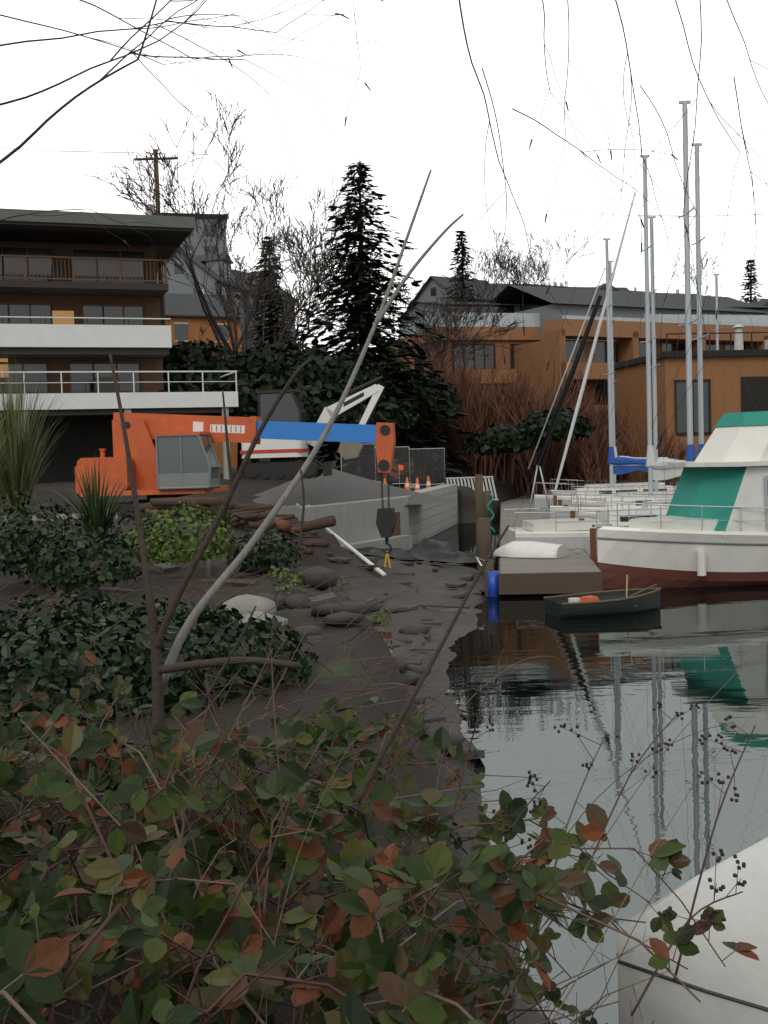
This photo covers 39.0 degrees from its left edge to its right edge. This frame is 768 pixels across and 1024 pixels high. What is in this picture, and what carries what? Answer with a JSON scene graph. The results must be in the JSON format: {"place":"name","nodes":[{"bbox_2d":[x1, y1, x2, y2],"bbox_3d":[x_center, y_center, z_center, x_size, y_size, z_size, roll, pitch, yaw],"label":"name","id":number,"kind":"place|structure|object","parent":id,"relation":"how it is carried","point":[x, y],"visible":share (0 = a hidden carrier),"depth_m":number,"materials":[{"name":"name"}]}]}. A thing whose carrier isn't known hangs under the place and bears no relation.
{"place":"outdoors","nodes":[
{"label":"outdoors","id":0,"kind":"place"},
{"bbox_2d":[0,356,617,1023],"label":"ground","id":1,"kind":"structure","parent":0,"point":[344,668],"depth_m":10.56,"materials":[{"name":"brown soil"}]},
{"bbox_2d":[0,208,237,482],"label":"apartment building","id":2,"kind":"structure","parent":1,"relation":"on","point":[82,294],"depth_m":49.70,"materials":[{"name":"brown wood"}]},
{"bbox_2d":[0,552,393,738],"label":"ivy bushes","id":3,"kind":"object","parent":1,"relation":"on","point":[68,640],"visible":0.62,"depth_m":7.28,"materials":[{"name":"green plant"}]},
{"bbox_2d":[4,484,457,549],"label":"retaining wall","id":4,"kind":"structure","parent":1,"relation":"on","point":[355,527],"depth_m":38.42,"materials":[{"name":"concrete"}]},
{"bbox_2d":[75,412,396,567],"bbox_3d":[-4.069,-0.441,30.659,8.898,4.983,2.525,-1,3,8],"label":"mobile crane","id":5,"kind":"object","parent":1,"relation":"on","point":[173,455],"visible":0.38,"depth_m":30.06,"materials":[{"name":"orange paint"}]},
{"bbox_2d":[139,490,335,554],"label":"logs","id":6,"kind":"object","parent":1,"relation":"on","point":[249,515],"visible":0.61,"depth_m":27.58,"materials":[{"name":"brown wood"}]},
{"bbox_2d":[0,524,484,799],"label":"stones","id":7,"kind":"object","parent":1,"relation":"on","point":[325,599],"visible":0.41,"depth_m":15.49,"materials":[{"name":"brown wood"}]},
{"bbox_2d":[0,345,598,593],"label":"shrubs","id":8,"kind":"object","parent":1,"relation":"on","point":[17,481],"visible":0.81,"depth_m":14.67,"materials":[{"name":"green plant"}]},
{"bbox_2d":[109,169,508,803],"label":"sapling stems","id":9,"kind":"object","parent":1,"relation":"on","point":[161,673],"visible":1,"depth_m":4.58,"materials":[{"name":"grey plant"}]},
{"bbox_2d":[240,376,383,480],"bbox_3d":[-2.370,-2.859,36.834,4.806,3.430,1.841,-2,3,4],"label":"mini excavator","id":10,"kind":"object","parent":1,"relation":"on","point":[284,462],"visible":0.77,"depth_m":36.13,"materials":[{"name":"white metal"}]},
{"bbox_2d":[0,541,634,1023],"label":"dead brush twigs","id":11,"kind":"object","parent":1,"relation":"on","point":[294,711],"visible":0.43,"depth_m":7.60,"materials":[{"name":"plant"}]},
{"bbox_2d":[295,503,385,576],"bbox_3d":[-1.561,0.683,33.509,0.110,1.499,11.388,-3,3,-16],"label":"pvc pipe","id":12,"kind":"object","parent":1,"relation":"on","point":[362,557],"visible":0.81,"depth_m":30.81,"materials":[{"name":"white plastic"}]},
{"bbox_2d":[223,505,467,763],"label":"shore rocks","id":13,"kind":"object","parent":1,"relation":"on","point":[314,577],"visible":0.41,"depth_m":11.40,"materials":[{"name":"stone"}]},
{"bbox_2d":[252,468,454,506],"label":"gravel mound","id":14,"kind":"object","parent":1,"relation":"on","point":[337,486],"visible":0.59,"depth_m":40.63,"materials":[{"name":"grey gravel"}]},
{"bbox_2d":[158,337,595,456],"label":"evergreen shrubs","id":15,"kind":"object","parent":1,"relation":"on","point":[320,379],"visible":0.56,"depth_m":55.87,"materials":[{"name":"green plant"}]},
{"bbox_2d":[0,650,759,1023],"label":"bramble leaves","id":16,"kind":"object","parent":1,"relation":"on","point":[362,958],"visible":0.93,"depth_m":2.81,"materials":[{"name":"green plant"}]},
{"bbox_2d":[0,605,767,1023],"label":"bramble canes","id":17,"kind":"object","parent":1,"relation":"on","point":[302,1011],"visible":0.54,"depth_m":3.09,"materials":[{"name":"green plant"}]},
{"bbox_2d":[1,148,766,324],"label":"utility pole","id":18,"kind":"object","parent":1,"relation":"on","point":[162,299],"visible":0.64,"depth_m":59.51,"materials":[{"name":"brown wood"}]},
{"bbox_2d":[0,0,767,448],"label":"overhanging branches","id":19,"kind":"object","parent":1,"relation":"on","point":[108,74],"visible":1,"depth_m":5.20,"materials":[{"name":"brown plant"}]},
{"bbox_2d":[340,444,446,487],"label":"site fence","id":20,"kind":"object","parent":1,"relation":"on","point":[411,485],"visible":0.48,"depth_m":55.96,"materials":[{"name":"silver metal"}]},
{"bbox_2d":[81,86,719,473],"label":"bare trees","id":21,"kind":"object","parent":1,"relation":"on","point":[315,269],"visible":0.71,"depth_m":62.47,"materials":[{"name":"brown plant"}]},
{"bbox_2d":[379,463,426,484],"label":"orange compressor","id":22,"kind":"object","parent":1,"relation":"on","point":[394,475],"visible":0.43,"depth_m":58.06,"materials":[{"name":"paint"}]},
{"bbox_2d":[383,464,430,490],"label":"traffic cones","id":23,"kind":"object","parent":1,"relation":"on","point":[417,486],"visible":0.73,"depth_m":51.45,"materials":[{"name":"orange plastic"}]},
{"bbox_2d":[347,538,476,562],"bbox_3d":[1.089,0.723,35.778,4.600,1.707,3.400,-2,3,0],"label":"black tarp","id":24,"kind":"object","parent":1,"relation":"on","point":[429,549],"visible":0.77,"depth_m":34.84,"materials":[{"name":"black plastic"}]},
{"bbox_2d":[155,213,767,485],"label":"shore buildings","id":25,"kind":"structure","parent":1,"relation":"on","point":[542,316],"depth_m":78.64,"materials":[{"name":"brown paint"}]},
{"bbox_2d":[446,476,497,500],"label":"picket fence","id":26,"kind":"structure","parent":1,"relation":"on","point":[471,479],"depth_m":57.21,"materials":[{"name":"wood"}]},
{"bbox_2d":[475,474,499,596],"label":"dock pilings","id":27,"kind":"object","parent":1,"relation":"on","point":[484,539],"visible":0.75,"depth_m":31.45,"materials":[{"name":"brown wood"}]},
{"bbox_2d":[244,159,762,486],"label":"conifer trees","id":28,"kind":"object","parent":1,"relation":"on","point":[361,311],"visible":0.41,"depth_m":61.30,"materials":[{"name":"green plant"}]},
{"bbox_2d":[393,345,697,497],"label":"willow shrubs","id":29,"kind":"object","parent":1,"relation":"on","point":[483,411],"visible":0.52,"depth_m":66.35,"materials":[{"name":"brown plant"}]},
{"bbox_2d":[498,486,602,594],"bbox_3d":[6.548,0.171,48.850,2.625,1.650,45.695,-1,3,6],"label":"dock","id":30,"kind":"object","parent":1,"relation":"on","point":[576,570],"visible":0.45,"depth_m":26.94,"materials":[{"name":"brown wood"}]},
{"bbox_2d":[493,541,567,558],"bbox_3d":[3.970,1.020,30.104,2.078,0.430,1.118,0,4,30],"label":"dinghy on dock","id":31,"kind":"object","parent":30,"relation":"on","point":[529,549],"visible":0.99,"depth_m":29.63,"materials":[{"name":"white plastic"}]},
{"bbox_2d":[528,268,604,513],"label":"leaning spar","id":32,"kind":"object","parent":30,"relation":"on","point":[574,366],"visible":0.95,"depth_m":49.93,"materials":[{"name":"metal"}]},
{"bbox_2d":[0,0,767,354],"label":"sky","id":33,"kind":"structure","parent":0,"point":[424,109],"materials":[{"name":"white"}]},
{"bbox_2d":[417,518,767,1023],"bbox_3d":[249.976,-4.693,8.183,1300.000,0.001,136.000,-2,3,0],"label":"water","id":34,"kind":"structure","parent":0,"point":[679,650],"depth_m":14.03,"materials":[{"name":"grey liquid"}]},
{"bbox_2d":[543,575,660,617],"bbox_3d":[4.857,1.855,23.600,2.522,0.872,1.336,-2,3,-12],"label":"dinghy","id":35,"kind":"object","parent":34,"relation":"on","point":[609,602],"visible":0.91,"depth_m":23.28,"materials":[{"name":"green paint"}]},
{"bbox_2d":[534,229,698,510],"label":"sailboat","id":36,"kind":"object","parent":34,"relation":"on","point":[621,465],"visible":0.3,"depth_m":52.27,"materials":[{"name":"paint"}]},
{"bbox_2d":[550,260,684,494],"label":"sailboat","id":37,"kind":"object","parent":34,"relation":"on","point":[641,483],"visible":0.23,"depth_m":57.21,"materials":[{"name":"paint"}]},
{"bbox_2d":[504,100,767,553],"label":"sailboat","id":38,"kind":"object","parent":34,"relation":"on","point":[570,533],"visible":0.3,"depth_m":33.05,"materials":[{"name":"paint"}]},
{"bbox_2d":[549,155,757,518],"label":"sailboat","id":39,"kind":"object","parent":34,"relation":"on","point":[659,469],"visible":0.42,"depth_m":41.77,"materials":[{"name":"paint"}]},
{"bbox_2d":[571,216,739,505],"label":"sailboat","id":40,"kind":"object","parent":34,"relation":"on","point":[655,437],"visible":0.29,"depth_m":45.74,"materials":[{"name":"paint"}]},
{"bbox_2d":[578,132,762,518],"bbox_3d":[12.133,-5.813,37.913,11.021,14.829,3.878,-2,3,-2],"label":"sailboat","id":41,"kind":"object","parent":34,"relation":"on","point":[584,514],"visible":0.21,"depth_m":37.75,"materials":[{"name":"paint"}]},
{"bbox_2d":[592,411,767,589],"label":"motor yacht","id":42,"kind":"object","parent":34,"relation":"in","point":[709,528],"visible":0.9,"depth_m":26.97,"materials":[{"name":"paint"}]},
{"bbox_2d":[616,837,767,1023],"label":"covered boat","id":43,"kind":"object","parent":34,"relation":"on","point":[734,990],"visible":0.72,"depth_m":5.79,"materials":[{"name":"fabric"}]},
{"bbox_2d":[693,267,725,402],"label":"sailboat","id":44,"kind":"object","parent":34,"relation":"on","point":[716,307],"visible":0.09,"depth_m":64.05,"materials":[{"name":"paint"}]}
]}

